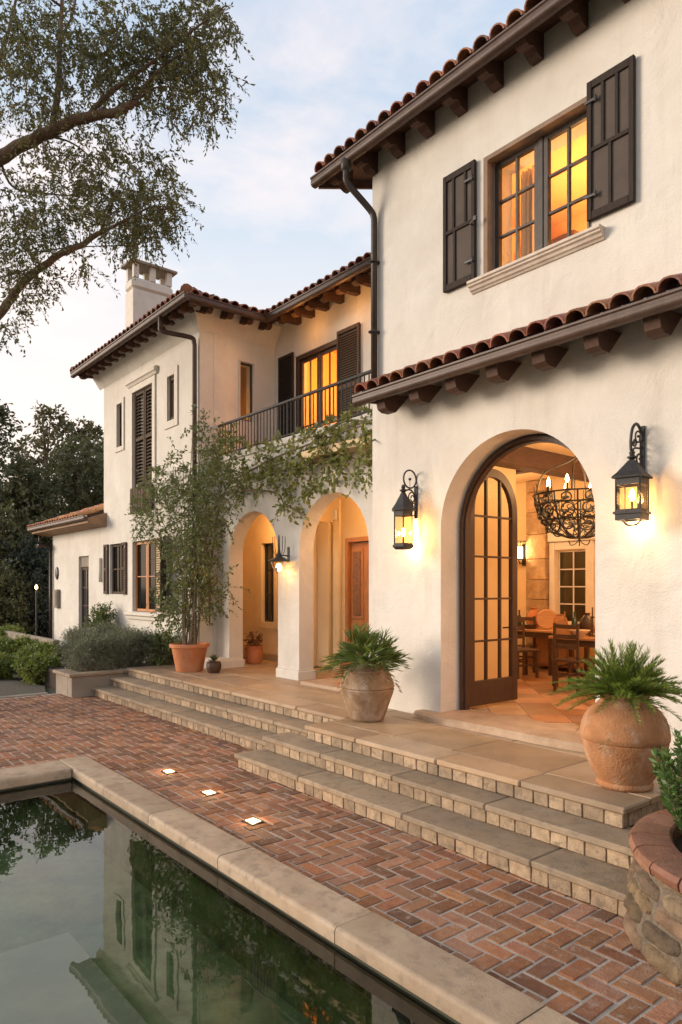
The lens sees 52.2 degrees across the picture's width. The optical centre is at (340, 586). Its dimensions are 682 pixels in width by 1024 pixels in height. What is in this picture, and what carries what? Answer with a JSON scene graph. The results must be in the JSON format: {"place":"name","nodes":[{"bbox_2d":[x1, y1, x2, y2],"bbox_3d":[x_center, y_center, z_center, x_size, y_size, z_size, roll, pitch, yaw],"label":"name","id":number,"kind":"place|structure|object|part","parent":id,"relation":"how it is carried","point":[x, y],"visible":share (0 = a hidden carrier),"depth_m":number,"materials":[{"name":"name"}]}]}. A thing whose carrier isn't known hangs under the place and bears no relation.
{"place":"outdoors","nodes":[
{"label":"outdoors","id":0,"kind":"place"},
{"bbox_2d":[0,679,45,695],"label":"gravel path","id":1,"kind":"structure","parent":0,"point":[8,687],"depth_m":14.00,"materials":[{"name":"grey gravel"}]},
{"bbox_2d":[8,646,146,688],"bbox_3d":[-6.619,1.885,16.654,1.960,0.370,7.830,0,0,-39],"label":"garden bed","id":2,"kind":"object","parent":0,"point":[50,675],"depth_m":14.49,"materials":[{"name":"soil"}]},
{"bbox_2d":[0,634,37,653],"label":"hedge mound","id":3,"kind":"object","parent":2,"relation":"on","point":[10,645],"visible":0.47,"depth_m":17.79,"materials":[{"name":"green plant"}]},
{"bbox_2d":[1,630,58,645],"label":"garden kerb","id":4,"kind":"structure","parent":2,"relation":"on","point":[33,637],"depth_m":18.45,"materials":[{"name":"concrete"}]},
{"bbox_2d":[12,639,62,671],"bbox_3d":[-7.150,1.722,16.466,1.279,0.975,1.462,0,0,-12],"label":"hedge mound","id":5,"kind":"object","parent":2,"relation":"on","point":[46,647],"visible":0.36,"depth_m":16.28,"materials":[{"name":"green plant"}]},
{"bbox_2d":[59,622,88,653],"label":"sage shrub","id":6,"kind":"object","parent":2,"relation":"on","point":[70,633],"visible":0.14,"depth_m":16.28,"materials":[{"name":"green plant"}]},
{"bbox_2d":[53,626,103,669],"bbox_3d":[-5.345,1.334,14.356,1.159,1.061,1.121,0,0,-39],"label":"sage shrub","id":7,"kind":"object","parent":2,"relation":"on","point":[77,635],"visible":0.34,"depth_m":14.18,"materials":[{"name":"green plant"}]},
{"bbox_2d":[61,629,121,671],"bbox_3d":[-4.860,1.340,13.513,1.095,1.030,1.079,0,0,-39],"label":"sage shrub","id":8,"kind":"object","parent":2,"relation":"on","point":[94,647],"visible":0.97,"depth_m":13.37,"materials":[{"name":"green plant"}]},
{"bbox_2d":[82,601,117,653],"bbox_3d":[-5.763,1.079,16.604,0.904,1.495,1.182,0,0,-39],"label":"shrub","id":9,"kind":"object","parent":2,"relation":"on","point":[100,613],"visible":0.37,"depth_m":16.50,"materials":[{"name":"green plant"}]},
{"bbox_2d":[81,617,128,663],"bbox_3d":[-5.205,1.291,15.347,1.130,1.223,1.241,0,0,-12],"label":"sage shrub","id":10,"kind":"object","parent":2,"relation":"on","point":[112,627],"visible":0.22,"depth_m":15.26,"materials":[{"name":"green plant"}]},
{"bbox_2d":[93,624,147,669],"bbox_3d":[-4.477,1.276,14.080,1.123,1.184,1.359,0,0,-39],"label":"sage shrub","id":11,"kind":"object","parent":2,"relation":"on","point":[128,641],"visible":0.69,"depth_m":13.89,"materials":[{"name":"green plant"}]},
{"bbox_2d":[112,625,152,666],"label":"sage shrub","id":12,"kind":"object","parent":2,"relation":"on","point":[128,647],"visible":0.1,"depth_m":14.72,"materials":[{"name":"green plant"}]},
{"bbox_2d":[126,628,172,666],"bbox_3d":[-3.851,1.341,14.201,1.059,1.054,1.106,0,0,-39],"label":"sage shrub","id":13,"kind":"object","parent":2,"relation":"on","point":[146,644],"visible":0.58,"depth_m":14.05,"materials":[{"name":"green plant"}]},
{"bbox_2d":[145,627,180,665],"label":"shrub","id":14,"kind":"object","parent":2,"relation":"on","point":[166,659],"visible":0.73,"depth_m":13.87,"materials":[{"name":"green plant"}]},
{"bbox_2d":[9,657,244,693],"bbox_3d":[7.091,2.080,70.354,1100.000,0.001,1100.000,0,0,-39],"label":"ground","id":15,"kind":"structure","parent":0,"point":[49,690],"depth_m":14.34,"materials":[{"name":"brown soil"}]},
{"bbox_2d":[0,651,17,678],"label":"hedge mound","id":16,"kind":"object","parent":15,"relation":"on","point":[7,671],"visible":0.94,"depth_m":15.38,"materials":[{"name":"green plant"}]},
{"bbox_2d":[0,623,25,638],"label":"hedge mound","id":17,"kind":"object","parent":15,"relation":"on","point":[14,628],"visible":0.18,"depth_m":20.80,"materials":[{"name":"green plant"}]},
{"bbox_2d":[0,399,34,557],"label":"evergreen tree","id":18,"kind":"object","parent":15,"relation":"on","point":[11,449],"visible":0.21,"depth_m":26.88,"materials":[{"name":"green plant"}]},
{"bbox_2d":[0,692,48,698],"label":"edging kerb","id":19,"kind":"structure","parent":15,"relation":"on","point":[22,695],"depth_m":12.93,"materials":[{"name":"concrete"}]},
{"bbox_2d":[0,532,52,637],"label":"bushy tree","id":20,"kind":"object","parent":15,"relation":"on","point":[23,557],"visible":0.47,"depth_m":24.49,"materials":[{"name":"green plant"}]},
{"bbox_2d":[0,558,52,634],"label":"bushy tree","id":21,"kind":"object","parent":15,"relation":"on","point":[10,607],"visible":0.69,"depth_m":23.20,"materials":[{"name":"green plant"}]},
{"bbox_2d":[0,454,69,638],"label":"evergreen tree","id":22,"kind":"object","parent":15,"relation":"on","point":[28,493],"visible":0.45,"depth_m":25.56,"materials":[{"name":"green plant"}]},
{"bbox_2d":[33,584,39,635],"bbox_3d":[-9.639,0.991,22.000,0.195,2.179,0.200,0,0,-39],"label":"garden lamp","id":23,"kind":"object","parent":15,"relation":"on","point":[36,587],"visible":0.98,"depth_m":21.98,"materials":[{"name":"black metal"}]},
{"bbox_2d":[10,651,62,684],"bbox_3d":[-6.434,1.769,14.909,1.146,0.819,1.218,0,0,-39],"label":"hedge mound","id":24,"kind":"object","parent":15,"relation":"on","point":[32,667],"visible":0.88,"depth_m":14.63,"materials":[{"name":"green plant"}]},
{"bbox_2d":[4,401,89,556],"bbox_3d":[-14.432,-3.045,32.960,5.165,11.328,5.300,0,0,-39],"label":"broadleaf tree","id":25,"kind":"object","parent":15,"relation":"on","point":[41,443],"visible":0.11,"depth_m":32.54,"materials":[{"name":"green plant"}]},
{"bbox_2d":[20,432,103,561],"bbox_3d":[-11.015,-1.902,29.082,5.346,9.235,5.637,0,0,28],"label":"evergreen tree","id":26,"kind":"object","parent":15,"relation":"on","point":[73,485],"visible":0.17,"depth_m":28.36,"materials":[{"name":"green plant"}]},
{"bbox_2d":[56,416,103,505],"bbox_3d":[-12.451,-3.121,33.765,4.422,10.665,4.694,0,0,0],"label":"broadleaf tree","id":27,"kind":"object","parent":15,"relation":"on","point":[89,425],"visible":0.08,"depth_m":33.85,"materials":[{"name":"green plant"}]},
{"bbox_2d":[57,435,103,512],"bbox_3d":[-10.357,-2.113,31.095,5.248,9.251,5.168,0,0,-39],"label":"evergreen tree","id":28,"kind":"object","parent":15,"relation":"on","point":[99,446],"visible":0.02,"depth_m":30.31,"materials":[{"name":"green plant"}]},
{"bbox_2d":[53,668,127,697],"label":"garden wall","id":29,"kind":"structure","parent":15,"relation":"on","point":[72,683],"depth_m":12.95,"materials":[{"name":"stone"}]},
{"bbox_2d":[0,0,255,356],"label":"overhanging tree","id":30,"kind":"object","parent":15,"relation":"on","point":[173,68],"visible":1,"depth_m":11.17,"materials":[{"name":"green plant"}]},
{"bbox_2d":[93,676,314,749],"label":"stone steps","id":31,"kind":"structure","parent":15,"relation":"on","point":[249,727],"depth_m":10.10,"materials":[{"name":"stone"}]},
{"bbox_2d":[0,756,578,1023],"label":"swimming pool","id":32,"kind":"structure","parent":15,"relation":"in","point":[123,900],"depth_m":4.75,"materials":[{"name":"paint"}]},
{"bbox_2d":[119,658,681,828],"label":"landing","id":33,"kind":"object","parent":15,"relation":"on","point":[564,780],"visible":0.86,"depth_m":6.83,"materials":[{"name":"stone"}]},
{"bbox_2d":[124,404,251,672],"bbox_3d":[-3.150,-0.882,13.370,1.456,4.864,5.302,0,0,-39],"label":"potted shrub","id":34,"kind":"object","parent":33,"relation":"on","point":[189,655],"visible":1,"depth_m":12.60,"materials":[{"name":"green plant"}]},
{"bbox_2d":[206,655,220,672],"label":"potted plant","id":35,"kind":"object","parent":33,"relation":"on","point":[213,665],"visible":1,"depth_m":12.44,"materials":[{"name":"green plant"}]},
{"bbox_2d":[243,631,262,663],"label":"potted succulent","id":36,"kind":"object","parent":33,"relation":"on","point":[254,653],"visible":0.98,"depth_m":13.96,"materials":[{"name":"orange ceramic"}]},
{"bbox_2d":[27,0,681,764],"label":"villa","id":37,"kind":"object","parent":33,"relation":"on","point":[487,328],"visible":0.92,"depth_m":8.33,"materials":[{"name":"white paint"}]},
{"bbox_2d":[82,567,88,628],"bbox_3d":[-6.770,0.505,18.570,0.050,2.050,0.770,0,0,-39],"label":"door","id":38,"kind":"structure","parent":37,"relation":"in","point":[85,570],"depth_m":18.68,"materials":[{"name":"grey glass"}]},
{"bbox_2d":[112,544,120,593],"bbox_3d":[-5.359,-0.425,16.811,0.050,1.190,0.780,0,0,-39],"label":"window","id":39,"kind":"structure","parent":37,"relation":"in","point":[116,549],"depth_m":16.94,"materials":[{"name":"grey glass"}]},
{"bbox_2d":[120,405,121,445],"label":"window","id":40,"kind":"structure","parent":37,"relation":"in","point":[120,405],"depth_m":16.68,"materials":[{"name":"brown metal"}]},
{"bbox_2d":[136,541,147,611],"bbox_3d":[-4.511,-0.230,15.813,0.060,1.580,0.640,0,0,-39],"label":"window","id":41,"kind":"structure","parent":37,"relation":"in","point":[141,557],"depth_m":15.81,"materials":[{"name":"orange wood"}]},
{"bbox_2d":[139,390,151,481],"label":"shutters","id":42,"kind":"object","parent":37,"relation":"in","point":[150,393],"depth_m":15.84,"materials":[{"name":"brown wood"}]},
{"bbox_2d":[148,541,155,611],"bbox_3d":[-4.097,-0.230,15.305,0.060,1.580,0.650,0,0,-39],"label":"window","id":43,"kind":"structure","parent":37,"relation":"in","point":[151,550],"depth_m":15.43,"materials":[{"name":"orange wood"}]},
{"bbox_2d":[240,362,251,421],"bbox_3d":[-1.963,-3.960,14.195,0.320,1.180,0.050,0,0,-39],"label":"window","id":44,"kind":"structure","parent":37,"relation":"in","point":[244,364],"depth_m":14.27,"materials":[{"name":"brown wood"}]},
{"bbox_2d":[265,543,273,621],"bbox_3d":[-1.466,-0.085,14.788,0.060,1.670,0.480,0,0,-39],"label":"window","id":45,"kind":"structure","parent":37,"relation":"in","point":[269,554],"depth_m":14.86,"materials":[{"name":"black glass"}]},
{"bbox_2d":[268,535,289,572],"bbox_3d":[-1.033,-0.550,11.629,0.388,0.660,0.380,0,0,-39],"label":"wall lantern","id":46,"kind":"object","parent":37,"relation":"attached to","point":[278,557],"depth_m":11.59,"materials":[{"name":"black metal"}]},
{"bbox_2d":[196,403,374,625],"bbox_3d":[-0.986,-1.009,11.560,0.895,4.082,5.815,0,0,-37],"label":"climbing vine","id":47,"kind":"object","parent":37,"relation":"attached to","point":[297,466],"visible":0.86,"depth_m":10.98,"materials":[{"name":"green plant"}]},
{"bbox_2d":[301,353,318,428],"bbox_3d":[-0.602,-3.522,13.786,0.050,2.045,0.595,0,0,-39],"label":"balcony door","id":48,"kind":"structure","parent":37,"relation":"in","point":[316,356],"depth_m":13.79,"materials":[{"name":"brown wood"}]},
{"bbox_2d":[319,346,336,426],"bbox_3d":[-0.213,-3.522,13.310,0.050,2.045,0.595,0,0,-39],"label":"balcony door","id":49,"kind":"structure","parent":37,"relation":"in","point":[330,350],"depth_m":13.48,"materials":[{"name":"brown wood"}]},
{"bbox_2d":[345,536,368,643],"bbox_3d":[0.457,0.330,12.434,0.120,2.440,1.080,0,0,-39],"label":"door","id":50,"kind":"structure","parent":37,"relation":"in","point":[356,554],"depth_m":12.62,"materials":[{"name":"orange wood"}]},
{"bbox_2d":[392,469,417,549],"bbox_3d":[0.765,-0.932,8.337,0.309,0.969,0.330,0,0,6],"label":"wall lantern","id":51,"kind":"object","parent":37,"relation":"attached to","point":[403,506],"depth_m":8.28,"materials":[{"name":"black metal"}]},
{"bbox_2d":[470,469,518,706],"bbox_3d":[1.894,-0.008,8.707,0.950,2.925,0.200,0,0,-39],"label":"door leaf","id":52,"kind":"structure","parent":37,"relation":"in","point":[500,689],"depth_m":8.78,"materials":[{"name":"brown wood"}]},
{"bbox_2d":[495,140,537,268],"bbox_3d":[1.899,-4.030,7.475,0.060,1.260,0.565,0,0,-39],"label":"window","id":53,"kind":"structure","parent":37,"relation":"in","point":[516,157],"depth_m":7.47,"materials":[{"name":"brown wood"}]},
{"bbox_2d":[518,541,529,565],"bbox_3d":[3.424,-0.636,13.385,0.359,0.472,0.340,0,0,-39],"label":"indoor sconce","id":54,"kind":"object","parent":37,"relation":"attached to","point":[522,553],"visible":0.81,"depth_m":13.33,"materials":[{"name":"white glass"}]},
{"bbox_2d":[518,616,536,674],"bbox_3d":[3.095,1.002,12.018,0.440,0.980,0.440,0,0,36],"label":"dining chair","id":55,"kind":"object","parent":37,"relation":"on","point":[533,619],"visible":0.3,"depth_m":12.05,"materials":[{"name":"brown wood"}]},
{"bbox_2d":[518,617,539,678],"bbox_3d":[2.968,1.002,11.463,0.440,0.980,0.440,0,0,-19],"label":"dining chair","id":56,"kind":"object","parent":37,"relation":"on","point":[523,649],"visible":0.56,"depth_m":11.36,"materials":[{"name":"brown wood"}]},
{"bbox_2d":[518,627,573,675],"bbox_3d":[3.313,1.115,12.423,0.750,0.755,1.550,0,0,-39],"label":"dining table","id":57,"kind":"object","parent":37,"relation":"on","point":[538,632],"visible":0.23,"depth_m":11.81,"materials":[{"name":"brown wood"}]},
{"bbox_2d":[525,624,536,628],"bbox_3d":[3.281,0.695,12.106,0.260,0.082,0.260,0,0,-39],"label":"serving bowl","id":58,"kind":"object","parent":57,"relation":"on","point":[529,626],"visible":0.86,"depth_m":12.04,"materials":[{"name":"wood"}]},
{"bbox_2d":[527,607,538,627],"bbox_3d":[3.438,0.554,12.389,0.234,0.364,0.234,0,0,-39],"label":"vase","id":59,"kind":"object","parent":57,"relation":"on","point":[533,612],"visible":0.62,"depth_m":12.33,"materials":[{"name":"orange ceramic"}]},
{"bbox_2d":[536,609,555,629],"bbox_3d":[3.555,0.566,12.008,0.360,0.360,0.060,0,-12,21],"label":"round board","id":60,"kind":"object","parent":57,"relation":"on","point":[544,618],"visible":0.94,"depth_m":11.99,"materials":[{"name":"brown wood"}]},
{"bbox_2d":[553,614,567,624],"bbox_3d":[3.767,0.606,11.986,0.280,0.260,0.280,0,0,-39],"label":"storage jar","id":61,"kind":"object","parent":57,"relation":"on","point":[558,618],"visible":0.62,"depth_m":11.89,"materials":[{"name":"ceramic"}]},
{"bbox_2d":[532,456,594,545],"bbox_3d":[3.061,-1.284,8.931,1.166,1.519,1.166,0,0,-39],"label":"chandelier","id":62,"kind":"object","parent":37,"relation":"hanging from","point":[541,508],"visible":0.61,"depth_m":8.79,"materials":[{"name":"black metal"}]},
{"bbox_2d":[536,624,594,669],"bbox_3d":[4.150,1.085,12.300,0.510,0.815,1.600,0,0,-39],"label":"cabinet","id":63,"kind":"object","parent":37,"relation":"on","point":[542,644],"visible":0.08,"depth_m":12.44,"materials":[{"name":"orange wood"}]},
{"bbox_3d":[3.740,1.072,12.443,0.021,0.640,0.680,0,0,-39],"label":"cabinet door","id":64,"kind":"part","parent":63,"relation":"part of","materials":[{"name":"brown wood"}]},
{"bbox_3d":[4.209,1.072,11.870,0.021,0.640,0.680,0,0,-39],"label":"cabinet door","id":65,"kind":"part","parent":63,"relation":"part of","materials":[{"name":"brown wood"}]},
{"bbox_2d":[544,111,586,246],"bbox_3d":[2.295,-4.030,6.991,0.060,1.260,0.565,0,0,-39],"label":"window","id":66,"kind":"structure","parent":37,"relation":"in","point":[567,127],"depth_m":7.05,"materials":[{"name":"brown wood"}]},
{"bbox_2d":[558,550,584,622],"bbox_3d":[4.275,0.000,12.763,0.050,1.340,0.640,0,0,-39],"label":"window","id":67,"kind":"structure","parent":37,"relation":"in","point":[571,563],"depth_m":12.80,"materials":[{"name":"white glass"}]},
{"bbox_2d":[549,633,594,685],"bbox_3d":[4.102,1.115,10.027,1.000,0.755,1.900,0,0,-39],"label":"dining table","id":68,"kind":"object","parent":37,"relation":"on","point":[587,642],"visible":0.26,"depth_m":10.35,"materials":[{"name":"brown wood"}]},
{"bbox_2d":[556,628,574,634],"bbox_3d":[3.333,0.682,10.367,0.160,0.108,0.256,0,0,-39],"label":"wooden box","id":69,"kind":"object","parent":68,"relation":"on","point":[564,631],"visible":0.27,"depth_m":10.28,"materials":[{"name":"brown wood"}]},
{"bbox_2d":[571,612,577,624],"bbox_3d":[3.574,0.558,10.641,0.091,0.355,0.091,0,0,-39],"label":"bottle","id":70,"kind":"object","parent":68,"relation":"on","point":[574,621],"visible":0.59,"depth_m":10.62,"materials":[{"name":"green glass"}]},
{"bbox_2d":[570,629,589,636],"bbox_3d":[3.522,0.687,10.263,0.312,0.098,0.312,0,0,-39],"label":"serving bowl","id":71,"kind":"object","parent":68,"relation":"on","point":[583,632],"visible":0.73,"depth_m":10.17,"materials":[{"name":"beige ceramic"}]},
{"bbox_2d":[579,613,593,634],"bbox_3d":[3.749,0.568,10.617,0.216,0.336,0.216,0,0,-39],"label":"vase","id":72,"kind":"object","parent":68,"relation":"on","point":[585,621],"visible":0.84,"depth_m":10.55,"materials":[{"name":"ceramic"}]},
{"bbox_2d":[588,607,594,636],"bbox_3d":[3.724,0.519,10.299,0.120,0.433,0.120,0,0,-39],"label":"candlestick","id":73,"kind":"object","parent":68,"relation":"on","point":[592,628],"visible":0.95,"depth_m":10.29,"materials":[{"name":"ceramic"}]},
{"bbox_2d":[552,623,594,691],"bbox_3d":[3.304,1.002,9.865,0.440,0.980,0.440,0,0,-39],"label":"dining chair","id":74,"kind":"object","parent":37,"relation":"on","point":[576,660],"visible":0.79,"depth_m":9.77,"materials":[{"name":"brown wood"}]},
{"bbox_2d":[611,422,652,525],"bbox_3d":[2.592,-1.000,6.165,0.267,0.926,0.330,0,0,43],"label":"wall lantern","id":75,"kind":"object","parent":37,"relation":"attached to","point":[631,472],"depth_m":6.13,"materials":[{"name":"black metal"}]},
{"bbox_2d":[313,621,412,722],"bbox_3d":[0.289,0.966,8.069,1.087,1.169,1.135,0,0,-39],"label":"potted palm","id":76,"kind":"object","parent":33,"relation":"on","point":[367,685],"visible":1,"depth_m":7.90,"materials":[{"name":"ceramic"}]},
{"bbox_2d":[546,638,681,792],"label":"potted cycad","id":77,"kind":"object","parent":33,"relation":"on","point":[624,725],"visible":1,"depth_m":5.23,"materials":[{"name":"ceramic"}]},
{"bbox_2d":[0,0,525,513],"label":"sky","id":78,"kind":"structure","parent":0,"point":[320,70],"materials":[{"name":"blue"}]},
{"bbox_2d":[0,693,681,1023],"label":"brick patio","id":79,"kind":"structure","parent":0,"point":[576,960],"depth_m":5.02,"materials":[{"name":"brown brick"}]},
{"bbox_2d":[161,769,177,774],"bbox_3d":[-1.883,2.030,7.617,0.132,0.024,0.156,0,0,-36],"label":"ground light","id":80,"kind":"object","parent":79,"relation":"on","point":[168,771],"visible":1,"depth_m":7.59,"materials":[{"name":"white metal"}]},
{"bbox_2d":[200,790,218,795],"bbox_3d":[-1.294,2.030,6.832,0.132,0.024,0.156,0,0,-40],"label":"ground light","id":81,"kind":"object","parent":79,"relation":"on","point":[209,792],"visible":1,"depth_m":6.82,"materials":[{"name":"white metal"}]},
{"bbox_2d":[242,817,263,825],"bbox_3d":[-0.759,2.030,6.004,0.132,0.024,0.156,0,0,-44],"label":"ground light","id":82,"kind":"object","parent":79,"relation":"on","point":[252,821],"visible":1,"depth_m":5.98,"materials":[{"name":"white metal"}]},
{"bbox_2d":[234,732,632,916],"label":"stone steps","id":83,"kind":"structure","parent":79,"relation":"on","point":[580,858],"depth_m":5.50,"materials":[{"name":"stone"}]},
{"bbox_2d":[623,809,681,985],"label":"round planter","id":84,"kind":"object","parent":79,"relation":"on","point":[652,922],"visible":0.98,"depth_m":3.83,"materials":[{"name":"stone"}]},
{"bbox_2d":[649,727,681,832],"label":"planter shrub","id":85,"kind":"object","parent":84,"relation":"in","point":[669,781],"visible":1,"depth_m":4.07,"materials":[{"name":"green plant"}]},
{"bbox_2d":[341,643,360,674],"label":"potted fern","id":86,"kind":"object","parent":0,"point":[343,672],"visible":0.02,"depth_m":11.93,"materials":[{"name":"green plant"}]}
]}

